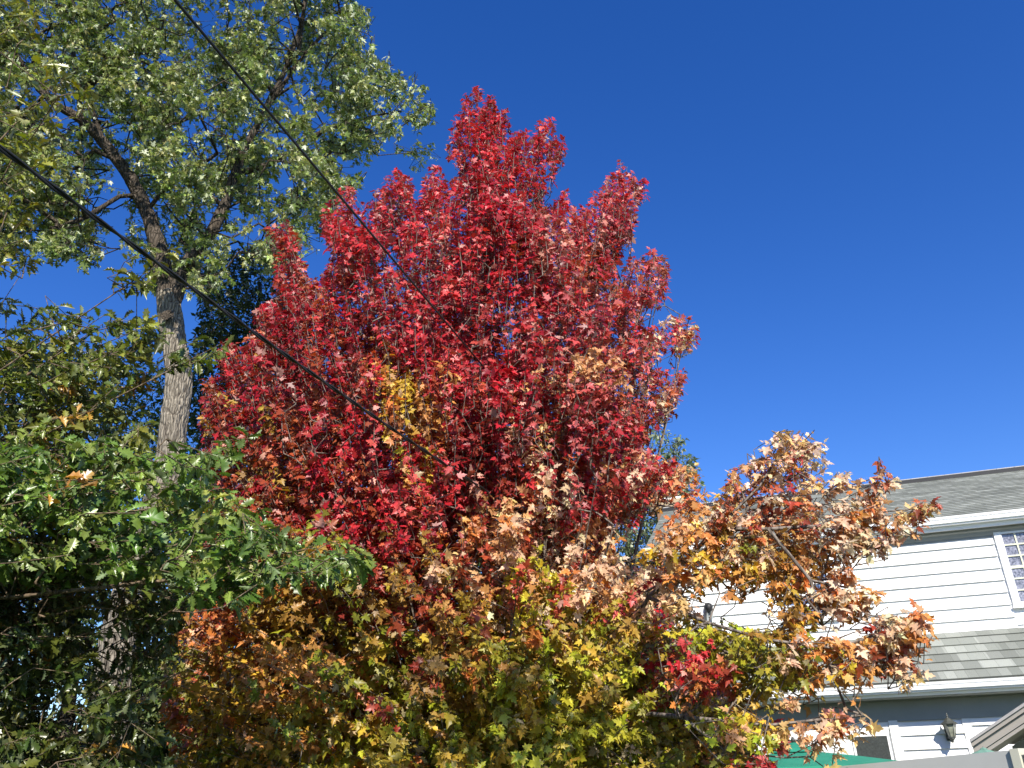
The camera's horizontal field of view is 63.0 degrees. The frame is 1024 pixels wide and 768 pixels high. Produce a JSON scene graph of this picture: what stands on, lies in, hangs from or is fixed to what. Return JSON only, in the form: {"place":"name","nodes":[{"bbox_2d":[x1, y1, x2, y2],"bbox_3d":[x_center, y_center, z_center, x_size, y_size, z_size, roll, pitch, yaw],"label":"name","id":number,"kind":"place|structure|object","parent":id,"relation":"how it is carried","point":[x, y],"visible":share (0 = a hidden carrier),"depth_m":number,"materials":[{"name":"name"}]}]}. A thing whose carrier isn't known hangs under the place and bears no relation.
{"place":"outdoors","nodes":[
{"label":"outdoors","id":0,"kind":"place"},
{"bbox_2d":[163,381,564,766],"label":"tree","id":1,"kind":"object","parent":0,"point":[167,759],"depth_m":15.97,"materials":[{"name":"green plant"}]},
{"bbox_2d":[173,0,642,553],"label":"telephone line","id":2,"kind":"object","parent":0,"point":[185,12],"visible":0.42,"depth_m":4.53,"materials":[{"name":"black rubber"}]},
{"bbox_2d":[0,0,1023,730],"label":"sky","id":3,"kind":"structure","parent":0,"point":[835,207],"materials":[{"name":"blue"}]},
{"bbox_2d":[971,747,994,753],"bbox_3d":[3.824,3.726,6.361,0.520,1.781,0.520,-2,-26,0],"label":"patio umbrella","id":4,"kind":"object","parent":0,"point":[982,750],"visible":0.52,"depth_m":6.70,"materials":[{"name":"green fabric"}]},
{"bbox_2d":[969,703,1023,751],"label":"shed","id":5,"kind":"structure","parent":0,"point":[1003,732],"depth_m":6.84,"materials":[{"name":"white wood"}]},
{"bbox_3d":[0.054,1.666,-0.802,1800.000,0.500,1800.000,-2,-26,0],"label":"ground","id":6,"kind":"structure","parent":0,"visible":0},
{"bbox_2d":[0,338,207,767],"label":"tree","id":7,"kind":"object","parent":6,"relation":"on","point":[155,716],"visible":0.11,"depth_m":18.14,"materials":[{"name":"green plant"}]},
{"bbox_2d":[0,0,376,767],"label":"oak tree","id":8,"kind":"object","parent":6,"relation":"on","point":[50,488],"visible":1,"depth_m":5.15,"materials":[{"name":"green plant"}]},
{"bbox_2d":[0,0,440,754],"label":"maple tree","id":9,"kind":"object","parent":6,"relation":"on","point":[104,66],"visible":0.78,"depth_m":16.22,"materials":[{"name":"green plant"}]},
{"bbox_2d":[188,247,314,460],"bbox_3d":[-6.048,2.584,18.290,4.495,14.769,2.782,-2,-26,0],"label":"tree","id":10,"kind":"object","parent":6,"relation":"on","point":[211,328],"visible":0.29,"depth_m":19.70,"materials":[{"name":"green plant"}]},
{"bbox_2d":[156,86,942,767],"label":"maple tree","id":11,"kind":"object","parent":6,"relation":"on","point":[546,638],"visible":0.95,"depth_m":6.51,"materials":[{"name":"red plant"}]},
{"bbox_2d":[583,425,708,725],"bbox_3d":[2.833,5.248,19.030,4.513,10.091,3.131,-2,-26,0],"label":"tree","id":12,"kind":"object","parent":6,"relation":"on","point":[627,549],"visible":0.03,"depth_m":19.89,"materials":[{"name":"green plant"}]},
{"bbox_2d":[643,465,1023,760],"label":"house","id":13,"kind":"structure","parent":6,"relation":"on","point":[957,571],"depth_m":12.37,"materials":[{"name":"white"}]},
{"bbox_2d":[691,603,713,627],"bbox_3d":[2.999,3.827,13.251,0.479,0.700,0.136,-3,-26,2],"label":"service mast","id":14,"kind":"object","parent":13,"relation":"attached to","point":[708,607],"visible":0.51,"depth_m":13.30,"materials":[{"name":"metal"}]},
{"bbox_2d":[782,570,836,620],"bbox_3d":[4.592,3.312,13.030,0.850,0.788,0.100,-9,-27,15],"label":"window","id":15,"kind":"structure","parent":13,"relation":"in","point":[825,618],"depth_m":13.01,"materials":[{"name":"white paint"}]},
{"bbox_2d":[852,733,893,759],"bbox_3d":[4.913,5.231,11.242,0.480,0.973,0.038,-9,-27,15],"label":"window","id":16,"kind":"structure","parent":13,"relation":"in","point":[880,746],"depth_m":11.36,"materials":[{"name":"grey glass"}]},
{"bbox_2d":[940,713,957,742],"bbox_3d":[5.800,4.559,11.089,0.203,0.366,0.277,-9,-27,15],"label":"wall lantern","id":17,"kind":"object","parent":13,"relation":"attached to","point":[948,724],"depth_m":11.02,"materials":[{"name":"metal"}]},
{"bbox_2d":[993,530,1023,607],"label":"window","id":18,"kind":"structure","parent":13,"relation":"in","point":[1009,544],"depth_m":12.38,"materials":[{"name":"white glass"}]},
{"bbox_2d":[769,737,897,767],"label":"patio umbrella","id":19,"kind":"object","parent":6,"relation":"on","point":[823,758],"visible":0.5,"depth_m":8.05,"materials":[{"name":"green fabric"}]},
{"bbox_2d":[839,748,1023,767],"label":"fence","id":20,"kind":"object","parent":6,"relation":"on","point":[1011,758],"visible":1,"depth_m":4.33,"materials":[{"name":"grey plastic"}]},
{"bbox_3d":[-5.633,-3.501,-4.118,1.800,6.265,0.317,-2,-26,0],"label":"utility pole","id":21,"kind":"object","parent":6,"relation":"on","visible":0},
{"bbox_2d":[0,144,707,603],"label":"power line","id":22,"kind":"object","parent":21,"relation":"attached to","point":[130,242],"visible":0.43,"depth_m":4.12,"materials":[{"name":"black rubber"}]}
]}

